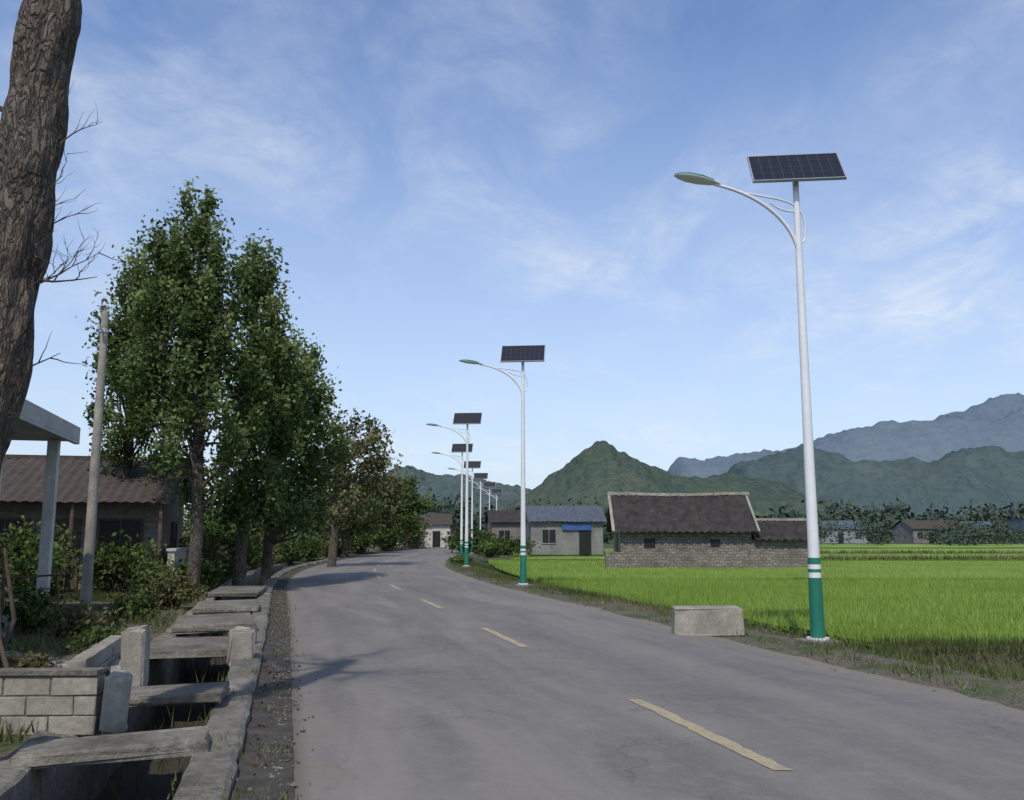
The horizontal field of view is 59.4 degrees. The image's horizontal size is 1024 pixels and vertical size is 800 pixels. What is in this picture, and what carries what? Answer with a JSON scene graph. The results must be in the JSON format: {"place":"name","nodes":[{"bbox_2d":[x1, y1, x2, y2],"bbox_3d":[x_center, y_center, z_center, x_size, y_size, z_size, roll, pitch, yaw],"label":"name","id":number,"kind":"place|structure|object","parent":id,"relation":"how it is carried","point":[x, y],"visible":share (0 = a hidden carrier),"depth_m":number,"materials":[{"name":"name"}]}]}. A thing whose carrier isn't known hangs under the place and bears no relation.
{"place":"outdoors","nodes":[
{"label":"outdoors","id":0,"kind":"place"},
{"bbox_2d":[288,465,530,537],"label":"village hill","id":1,"kind":"structure","parent":0,"point":[445,485],"depth_m":491.92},
{"bbox_2d":[0,536,1023,799],"bbox_3d":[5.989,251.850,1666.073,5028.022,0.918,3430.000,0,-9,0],"label":"ground","id":2,"kind":"structure","parent":0,"point":[154,784],"depth_m":11.93,"materials":[{"name":"soil"}]},
{"bbox_2d":[0,548,16,667],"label":"wooden stake","id":3,"kind":"object","parent":2,"relation":"on","point":[3,646],"visible":0.66,"depth_m":10.08,"materials":[{"name":"brown wood"}]},
{"bbox_2d":[0,650,58,667],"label":"roadside bush","id":4,"kind":"object","parent":2,"relation":"on","point":[30,661],"visible":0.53,"depth_m":9.85,"materials":[{"name":"green plant"}]},
{"bbox_2d":[1,612,62,636],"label":"porch floor","id":5,"kind":"structure","parent":2,"relation":"on","point":[5,626],"depth_m":14.57,"materials":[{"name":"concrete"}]},
{"bbox_2d":[0,439,60,603],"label":"porch pillars","id":6,"kind":"structure","parent":5,"relation":"on","point":[49,509],"depth_m":17.34,"materials":[{"name":"paint"}]},
{"bbox_2d":[1,577,63,634],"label":"roadside bush","id":7,"kind":"object","parent":2,"relation":"on","point":[36,614],"visible":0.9,"depth_m":14.35,"materials":[{"name":"green plant"}]},
{"bbox_2d":[0,555,64,639],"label":"wooden stake frame","id":8,"kind":"object","parent":2,"relation":"on","point":[3,577],"visible":0.74,"depth_m":13.46,"materials":[{"name":"brown wood"}]},
{"bbox_2d":[0,534,98,597],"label":"shrub","id":9,"kind":"object","parent":2,"relation":"on","point":[22,566],"visible":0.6,"depth_m":21.94,"materials":[{"name":"green plant"}]},
{"bbox_2d":[0,515,103,592],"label":"shrub","id":10,"kind":"object","parent":2,"relation":"on","point":[28,531],"visible":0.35,"depth_m":23.42,"materials":[{"name":"green plant"}]},
{"bbox_2d":[0,667,107,735],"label":"garden block wall","id":11,"kind":"structure","parent":2,"relation":"on","point":[63,700],"depth_m":7.38,"materials":[{"name":"concrete"}]},
{"bbox_2d":[5,651,120,675],"bbox_3d":[-5.560,3.026,10.208,2.238,0.327,1.743,0,-9,0],"label":"stone rubble pile","id":12,"kind":"object","parent":2,"relation":"on","point":[117,663],"visible":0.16,"depth_m":10.33,"materials":[{"name":"stone"}]},
{"bbox_2d":[0,0,153,474],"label":"bare tree","id":13,"kind":"object","parent":2,"relation":"on","point":[34,110],"visible":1,"depth_m":6.17,"materials":[{"name":"brown plant"}]},
{"bbox_2d":[40,597,125,641],"bbox_3d":[-6.595,3.354,13.566,1.146,0.714,1.004,-4,-9,25],"label":"roadside bush","id":14,"kind":"object","parent":2,"relation":"on","point":[70,619],"visible":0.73,"depth_m":13.54,"materials":[{"name":"green plant"}]},
{"bbox_2d":[0,489,183,590],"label":"walls","id":15,"kind":"structure","parent":2,"relation":"on","point":[148,512],"depth_m":25.86,"materials":[{"name":"grey brick"}]},
{"bbox_2d":[0,518,177,589],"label":"windows and doors","id":16,"kind":"structure","parent":15,"relation":"attached to","point":[132,528],"depth_m":25.65,"materials":[{"name":"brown wood"}]},
{"bbox_2d":[0,454,190,503],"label":"roof","id":17,"kind":"structure","parent":15,"relation":"on","point":[23,477],"depth_m":26.31,"materials":[{"name":"brown tile"}]},
{"bbox_2d":[59,621,127,652],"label":"roadside bush","id":18,"kind":"object","parent":2,"relation":"on","point":[83,638],"visible":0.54,"depth_m":12.18,"materials":[{"name":"green plant"}]},
{"bbox_2d":[67,635,120,667],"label":"garden block wall","id":19,"kind":"structure","parent":2,"relation":"on","point":[104,652],"depth_m":10.14,"materials":[{"name":"concrete"}]},
{"bbox_2d":[80,311,108,606],"bbox_3d":[-9.300,1.321,19.930,0.232,6.800,0.421,0,-9,0],"label":"utility pole","id":20,"kind":"object","parent":2,"relation":"on","point":[88,556],"visible":0.84,"depth_m":19.91,"materials":[{"name":"concrete"}]},
{"bbox_2d":[64,503,163,591],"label":"porch posts","id":21,"kind":"object","parent":2,"relation":"on","point":[160,525],"visible":0.52,"depth_m":24.65,"materials":[{"name":"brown wood"}]},
{"bbox_2d":[99,669,132,734],"bbox_3d":[-3.291,2.518,7.467,0.201,0.500,0.383,4,-9,-17],"label":"concrete post","id":22,"kind":"object","parent":2,"relation":"on","point":[115,700],"visible":0.95,"depth_m":7.30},
{"bbox_2d":[0,574,232,742],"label":"weeds","id":23,"kind":"object","parent":2,"relation":"on","point":[48,641],"visible":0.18,"depth_m":14.63,"materials":[{"name":"green plant"}]},
{"bbox_2d":[65,527,184,593],"bbox_3d":[-10.486,4.343,24.126,2.694,1.925,2.531,0,-9,0],"label":"shrub","id":24,"kind":"object","parent":2,"relation":"on","point":[110,564],"visible":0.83,"depth_m":23.81,"materials":[{"name":"green plant"}]},
{"bbox_2d":[76,229,183,479],"bbox_3d":[-11.691,0.110,27.368,2.678,11.411,3.270,-2,-9,16],"label":"poplar tree","id":25,"kind":"object","parent":2,"relation":"on","point":[127,433],"visible":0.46,"depth_m":27.03,"materials":[{"name":"green plant"}]},
{"bbox_2d":[99,589,167,622],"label":"roadside bush","id":26,"kind":"object","parent":2,"relation":"on","point":[133,605],"visible":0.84,"depth_m":16.71,"materials":[{"name":"green plant"}]},
{"bbox_2d":[0,563,287,799],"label":"ditch wall","id":27,"kind":"structure","parent":2,"relation":"on","point":[78,782],"depth_m":7.65,"materials":[{"name":"concrete"}]},
{"bbox_2d":[9,726,210,768],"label":"ditch cover slab","id":28,"kind":"structure","parent":27,"relation":"on","point":[159,744],"depth_m":6.29,"materials":[{"name":"concrete"}]},
{"bbox_2d":[121,625,150,686],"bbox_3d":[-4.022,2.755,9.596,0.249,0.654,0.322,-1,-8,-9],"label":"concrete post","id":29,"kind":"object","parent":27,"relation":"on","point":[135,649],"visible":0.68,"depth_m":9.47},
{"bbox_2d":[129,681,230,707],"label":"ditch cover slab","id":30,"kind":"structure","parent":27,"relation":"on","point":[177,694],"depth_m":8.03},
{"bbox_2d":[150,636,227,658],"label":"ditch cover slab","id":31,"kind":"structure","parent":27,"relation":"on","point":[186,647],"depth_m":11.45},
{"bbox_2d":[172,612,255,633],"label":"ditch cover slab","id":32,"kind":"structure","parent":27,"relation":"on","point":[205,623],"depth_m":14.58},
{"bbox_2d":[192,599,258,613],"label":"ditch cover slab","id":33,"kind":"structure","parent":27,"relation":"on","point":[224,606],"depth_m":17.79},
{"bbox_2d":[204,586,267,596],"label":"ditch cover slab","id":34,"kind":"structure","parent":27,"relation":"on","point":[233,591],"depth_m":22.70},
{"bbox_2d":[120,543,184,596],"bbox_3d":[-8.529,4.174,21.583,1.578,1.434,2.037,0,-9,0],"label":"roadside bush","id":35,"kind":"object","parent":2,"relation":"on","point":[153,568],"visible":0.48,"depth_m":21.16,"materials":[{"name":"green plant"}]},
{"bbox_2d":[137,569,216,609],"bbox_3d":[-7.249,4.100,19.413,1.496,0.989,2.384,0,-9,0],"label":"roadside bush","id":36,"kind":"object","parent":2,"relation":"on","point":[181,592],"visible":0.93,"depth_m":19.32,"materials":[{"name":"green plant"}]},
{"bbox_2d":[166,547,188,570],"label":"white yard wall","id":37,"kind":"structure","parent":2,"relation":"on","point":[181,553],"depth_m":25.50,"materials":[{"name":"paint"}]},
{"bbox_2d":[99,585,258,799],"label":"ditch weeds","id":38,"kind":"object","parent":2,"relation":"on","point":[155,760],"visible":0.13,"depth_m":11.06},
{"bbox_2d":[104,176,286,586],"bbox_3d":[-8.734,-0.488,24.805,4.724,11.835,3.826,0,-9,0],"label":"poplar tree","id":39,"kind":"object","parent":2,"relation":"on","point":[201,347],"visible":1,"depth_m":24.52,"materials":[{"name":"green plant"}]},
{"bbox_2d":[164,551,228,591],"bbox_3d":[-8.826,4.758,24.920,1.667,1.345,3.694,0,-9,0],"label":"roadside bush","id":40,"kind":"object","parent":2,"relation":"on","point":[208,568],"visible":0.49,"depth_m":24.94,"materials":[{"name":"green plant"}]},
{"bbox_2d":[166,531,234,581],"bbox_3d":[-10.090,5.134,29.127,2.118,1.857,4.539,0,-9,0],"label":"roadside bush","id":41,"kind":"object","parent":2,"relation":"on","point":[223,556],"visible":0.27,"depth_m":29.23,"materials":[{"name":"green plant"}]},
{"bbox_2d":[185,521,261,577],"bbox_3d":[-10.560,5.514,32.871,2.432,2.195,7.079,1,-9,-6],"label":"roadside bush","id":42,"kind":"object","parent":2,"relation":"on","point":[224,540],"visible":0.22,"depth_m":32.99,"materials":[{"name":"green plant"}]},
{"bbox_2d":[204,520,263,570],"bbox_3d":[-11.964,6.237,38.401,2.497,2.405,7.306,0,-9,0],"label":"roadside bush","id":43,"kind":"object","parent":2,"relation":"on","point":[259,552],"visible":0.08,"depth_m":39.20,"materials":[{"name":"green plant"}]},
{"bbox_2d":[225,629,255,665],"bbox_3d":[-3.408,3.102,11.270,0.330,0.440,0.315,6,-10,-19],"label":"concrete post","id":44,"kind":"object","parent":2,"relation":"on","point":[240,643],"visible":0.76,"depth_m":11.15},
{"bbox_2d":[182,501,317,545],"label":"village trees","id":45,"kind":"object","parent":2,"relation":"on","point":[212,524],"visible":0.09,"depth_m":80.94,"materials":[{"name":"green plant"}]},
{"bbox_2d":[172,557,340,799],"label":"ditch kerb","id":46,"kind":"structure","parent":2,"relation":"on","point":[230,715],"depth_m":7.20,"materials":[{"name":"concrete"}]},
{"bbox_2d":[206,228,320,585],"bbox_3d":[-7.644,0.099,27.669,3.554,11.524,3.519,-5,-10,30],"label":"poplar tree","id":47,"kind":"object","parent":2,"relation":"on","point":[253,501],"visible":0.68,"depth_m":27.21,"materials":[{"name":"green plant"}]},
{"bbox_2d":[247,529,282,568],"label":"roadside bush","id":48,"kind":"object","parent":2,"relation":"on","point":[275,550],"visible":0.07,"depth_m":43.07,"materials":[{"name":"green plant"}]},
{"bbox_2d":[229,559,341,799],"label":"gravel verge","id":49,"kind":"structure","parent":2,"relation":"on","point":[247,778],"depth_m":7.58,"materials":[{"name":"gravel"}]},
{"bbox_2d":[6,583,303,799],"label":"leaf litter","id":50,"kind":"object","parent":49,"relation":"on","point":[258,754],"visible":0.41,"depth_m":10.41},
{"bbox_2d":[167,562,316,799],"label":"kerb weeds","id":51,"kind":"object","parent":49,"relation":"on","point":[252,669],"visible":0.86,"depth_m":8.46,"materials":[{"name":"green plant"}]},
{"bbox_2d":[6,597,1023,799],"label":"loose stones","id":52,"kind":"object","parent":49,"relation":"on","point":[294,784],"visible":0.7,"depth_m":10.18,"materials":[{"name":"stone"}]},
{"bbox_2d":[273,532,313,564],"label":"roadside bush","id":53,"kind":"object","parent":2,"relation":"on","point":[289,551],"visible":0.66,"depth_m":49.18,"materials":[{"name":"green plant"}]},
{"bbox_2d":[286,529,329,560],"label":"roadside bush","id":54,"kind":"object","parent":2,"relation":"on","point":[314,543],"visible":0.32,"depth_m":57.47,"materials":[{"name":"green plant"}]},
{"bbox_2d":[257,322,361,585],"bbox_3d":[-7.339,1.732,31.866,3.978,9.539,4.378,0,-9,0],"label":"poplar tree","id":55,"kind":"object","parent":2,"relation":"on","point":[314,458],"visible":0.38,"depth_m":31.05,"materials":[{"name":"green plant"}]},
{"bbox_2d":[309,531,359,556],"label":"roadside bush","id":56,"kind":"object","parent":2,"relation":"on","point":[339,549],"visible":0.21,"depth_m":66.10,"materials":[{"name":"green plant"}]},
{"bbox_2d":[311,470,389,557],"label":"roadside tree","id":57,"kind":"object","parent":2,"relation":"on","point":[361,528],"visible":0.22,"depth_m":65.07,"materials":[{"name":"green plant"}]},
{"bbox_2d":[307,410,411,566],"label":"olive brown tree","id":58,"kind":"object","parent":2,"relation":"on","point":[379,462],"visible":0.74,"depth_m":45.53,"materials":[{"name":"green plant"}]},
{"bbox_2d":[348,530,383,553],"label":"roadside bush","id":59,"kind":"object","parent":2,"relation":"on","point":[360,542],"visible":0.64,"depth_m":77.18,"materials":[{"name":"green plant"}]},
{"bbox_2d":[353,466,412,553],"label":"roadside tree","id":60,"kind":"object","parent":2,"relation":"on","point":[395,491],"visible":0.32,"depth_m":79.14,"materials":[{"name":"green plant"}]},
{"bbox_2d":[373,516,405,550],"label":"roadside bush","id":61,"kind":"object","parent":2,"relation":"on","point":[389,539],"visible":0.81,"depth_m":90.82,"materials":[{"name":"green plant"}]},
{"bbox_2d":[374,469,435,540],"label":"roadside tree","id":62,"kind":"object","parent":2,"relation":"on","point":[408,513],"visible":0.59,"depth_m":98.61,"materials":[{"name":"green plant"}]},
{"bbox_2d":[395,522,430,547],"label":"roadside bush","id":63,"kind":"object","parent":2,"relation":"on","point":[409,541],"visible":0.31,"depth_m":109.94,"materials":[{"name":"green plant"}]},
{"bbox_2d":[396,524,449,546],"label":"walls","id":64,"kind":"structure","parent":2,"relation":"on","point":[443,529],"depth_m":115.87,"materials":[{"name":"paint"}]},
{"bbox_2d":[417,513,452,524],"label":"roof","id":65,"kind":"structure","parent":64,"relation":"on","point":[442,519],"depth_m":117.47,"materials":[{"name":"grey tile"}]},
{"bbox_2d":[431,443,472,557],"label":"solar street lamp","id":66,"kind":"object","parent":2,"relation":"on","point":[456,448],"visible":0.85,"depth_m":61.94,"materials":[{"name":"metal"}]},
{"bbox_2d":[426,413,481,566],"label":"solar street lamp","id":67,"kind":"object","parent":2,"relation":"on","point":[467,418],"visible":0.95,"depth_m":46.08,"materials":[{"name":"metal"}]},
{"bbox_2d":[447,461,480,553],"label":"solar street lamp","id":68,"kind":"object","parent":2,"relation":"on","point":[474,464],"visible":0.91,"depth_m":76.76,"materials":[{"name":"metal"}]},
{"bbox_2d":[436,525,503,554],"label":"shrub","id":69,"kind":"object","parent":2,"relation":"on","point":[478,537],"visible":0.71,"depth_m":77.45,"materials":[{"name":"green plant"}]},
{"bbox_2d":[476,539,507,557],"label":"shrub","id":70,"kind":"object","parent":2,"relation":"on","point":[489,549],"visible":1,"depth_m":64.14,"materials":[{"name":"green plant"}]},
{"bbox_2d":[378,495,613,545],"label":"village trees","id":71,"kind":"object","parent":2,"relation":"on","point":[534,501],"visible":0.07,"depth_m":131.81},
{"bbox_2d":[459,345,544,586],"bbox_3d":[-0.312,2.049,29.139,2.891,7.932,0.800,1,-9,-5],"label":"solar street lamp","id":72,"kind":"object","parent":2,"relation":"on","point":[522,354],"visible":0.96,"depth_m":29.43,"materials":[{"name":"metal"}]},
{"bbox_2d":[487,520,520,551],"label":"walls","id":73,"kind":"structure","parent":2,"relation":"on","point":[513,527],"depth_m":88.04,"materials":[{"name":"paint"}]},
{"bbox_2d":[484,510,520,523],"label":"roof","id":74,"kind":"structure","parent":73,"relation":"on","point":[499,516],"depth_m":89.56,"materials":[{"name":"tile"}]},
{"bbox_2d":[473,534,540,555],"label":"shrub","id":75,"kind":"object","parent":2,"relation":"on","point":[514,545],"visible":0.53,"depth_m":69.83,"materials":[{"name":"green plant"}]},
{"bbox_2d":[253,496,1023,539],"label":"distant trees","id":76,"kind":"object","parent":2,"relation":"on","point":[905,511],"visible":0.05,"depth_m":306.88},
{"bbox_2d":[420,487,1023,543],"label":"distant trees","id":77,"kind":"object","parent":2,"relation":"on","point":[985,515],"visible":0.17,"depth_m":196.04,"materials":[{"name":"plant"}]},
{"bbox_2d":[446,559,1023,702],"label":"verge weeds","id":78,"kind":"object","parent":2,"relation":"on","point":[481,568],"visible":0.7,"depth_m":13.22,"materials":[{"name":"green plant"}]},
{"bbox_2d":[491,559,1021,560],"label":"field bund","id":79,"kind":"structure","parent":2,"relation":"on","point":[821,559],"depth_m":61.30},
{"bbox_2d":[673,152,846,645],"bbox_3d":[3.960,-0.213,14.060,2.891,7.932,0.814,1,-9,-6],"label":"solar street lamp","id":80,"kind":"object","parent":2,"relation":"on","point":[795,169],"visible":1,"depth_m":14.28,"materials":[{"name":"metal"}]},
{"bbox_2d":[603,552,1023,553],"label":"field bund","id":81,"kind":"structure","parent":2,"relation":"on","point":[936,553],"depth_m":83.21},
{"bbox_2d":[603,549,1022,553],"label":"bund weeds","id":82,"kind":"object","parent":81,"relation":"on","point":[919,551],"visible":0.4,"depth_m":83.37,"materials":[{"name":"green plant"}]},
{"bbox_2d":[603,547,1023,548],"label":"field bund","id":83,"kind":"structure","parent":2,"relation":"on","point":[903,548],"depth_m":117.09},
{"bbox_2d":[801,529,867,542],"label":"walls","id":84,"kind":"structure","parent":2,"relation":"on","point":[852,540],"depth_m":169.01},
{"bbox_2d":[892,521,965,542],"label":"walls","id":85,"kind":"structure","parent":2,"relation":"on","point":[908,532],"depth_m":173.85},
{"bbox_2d":[891,520,967,528],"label":"roof","id":86,"kind":"structure","parent":85,"relation":"on","point":[920,524],"depth_m":174.44,"materials":[{"name":"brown tile"}]},
{"bbox_2d":[864,643,1023,671],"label":"field bund","id":87,"kind":"structure","parent":2,"relation":"on","point":[1014,662],"depth_m":13.28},
{"bbox_2d":[860,629,1023,657],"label":"bund weeds","id":88,"kind":"object","parent":87,"relation":"on","point":[938,644],"visible":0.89,"depth_m":13.36,"materials":[{"name":"green plant"}]},
{"bbox_2d":[1007,520,1023,542],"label":"walls","id":89,"kind":"structure","parent":2,"relation":"on","point":[1020,523],"depth_m":184.49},
{"bbox_2d":[0,0,1023,532],"label":"sky","id":90,"kind":"structure","parent":0,"point":[439,184],"materials":[{"name":"blue"}]},
{"bbox_2d":[286,547,1023,799],"bbox_3d":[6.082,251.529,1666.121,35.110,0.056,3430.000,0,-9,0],"label":"road","id":91,"kind":"structure","parent":0,"point":[411,695],"depth_m":8.24,"materials":[{"name":"asphalt"}]},
{"bbox_2d":[373,552,792,769],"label":"lane marking","id":92,"kind":"object","parent":91,"relation":"on","point":[743,751],"visible":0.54,"depth_m":7.33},
{"bbox_2d":[671,606,744,636],"bbox_3d":[3.250,3.672,14.921,1.155,0.468,0.525,-1,-9,3],"label":"concrete roadside block","id":93,"kind":"object","parent":91,"relation":"on","point":[718,621],"depth_m":14.68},
{"bbox_2d":[506,440,890,539],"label":"village hill","id":94,"kind":"structure","parent":0,"point":[600,469],"depth_m":385.63,"materials":[{"name":"plant"}]},
{"bbox_2d":[488,552,1023,644],"bbox_3d":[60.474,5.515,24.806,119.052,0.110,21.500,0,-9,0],"label":"rice field","id":95,"kind":"structure","parent":0,"point":[967,597],"depth_m":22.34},
{"bbox_2d":[490,560,1023,578],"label":"rice field","id":96,"kind":"structure","parent":0,"point":[923,566],"depth_m":43.93,"materials":[{"name":"plant"}]},
{"bbox_2d":[605,551,788,568],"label":"stone yard wall","id":97,"kind":"structure","parent":96,"relation":"on","point":[674,559],"depth_m":47.50,"materials":[{"name":"stone"}]},
{"bbox_2d":[606,492,807,566],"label":"stone farmhouse","id":98,"kind":"object","parent":96,"relation":"on","point":[683,522],"visible":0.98,"depth_m":49.84,"materials":[{"name":"tile"}]},
{"bbox_2d":[820,554,1023,560],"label":"bund weeds","id":99,"kind":"object","parent":96,"relation":"on","point":[960,557],"visible":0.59,"depth_m":61.44,"materials":[{"name":"green plant"}]},
{"bbox_2d":[513,554,1023,558],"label":"rice field","id":100,"kind":"structure","parent":0,"point":[599,557],"depth_m":76.28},
{"bbox_2d":[526,518,602,554],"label":"walls","id":101,"kind":"structure","parent":100,"relation":"on","point":[567,541],"depth_m":74.13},
{"bbox_2d":[526,505,606,521],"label":"roof","id":102,"kind":"structure","parent":101,"relation":"on","point":[575,513],"depth_m":75.64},
{"bbox_2d":[542,529,590,554],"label":"windows and doors","id":103,"kind":"structure","parent":101,"relation":"attached to","point":[548,536],"depth_m":74.07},
{"bbox_2d":[562,523,590,529],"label":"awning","id":104,"kind":"object","parent":101,"relation":"attached to","point":[576,526],"visible":1,"depth_m":74.15,"materials":[{"name":"blue paint"}]},
{"bbox_2d":[603,549,1023,552],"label":"rice field","id":105,"kind":"structure","parent":0,"point":[870,550],"depth_m":100.85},
{"bbox_2d":[667,393,1023,477],"bbox_3d":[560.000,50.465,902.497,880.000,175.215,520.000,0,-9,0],"label":"hills","id":106,"kind":"structure","parent":0,"point":[997,421],"depth_m":797.96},
{"bbox_2d":[728,444,1023,537],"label":"hills","id":107,"kind":"structure","parent":0,"point":[955,480],"depth_m":480.45,"materials":[{"name":"plant"}]},
{"bbox_2d":[819,544,1023,547],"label":"rice field","id":108,"kind":"structure","parent":0,"point":[919,545],"depth_m":142.80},
{"bbox_2d":[753,509,1023,544],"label":"field trees","id":109,"kind":"object","parent":108,"relation":"on","point":[976,535],"visible":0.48,"depth_m":147.16,"materials":[{"name":"plant"}]},
{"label":"walls","id":110,"kind":"object","parent":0,"visible":0},
{"bbox_2d":[12,399,80,443],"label":"roof slab","id":111,"kind":"structure","parent":110,"relation":"on","point":[36,422],"depth_m":16.24,"materials":[{"name":"concrete"}]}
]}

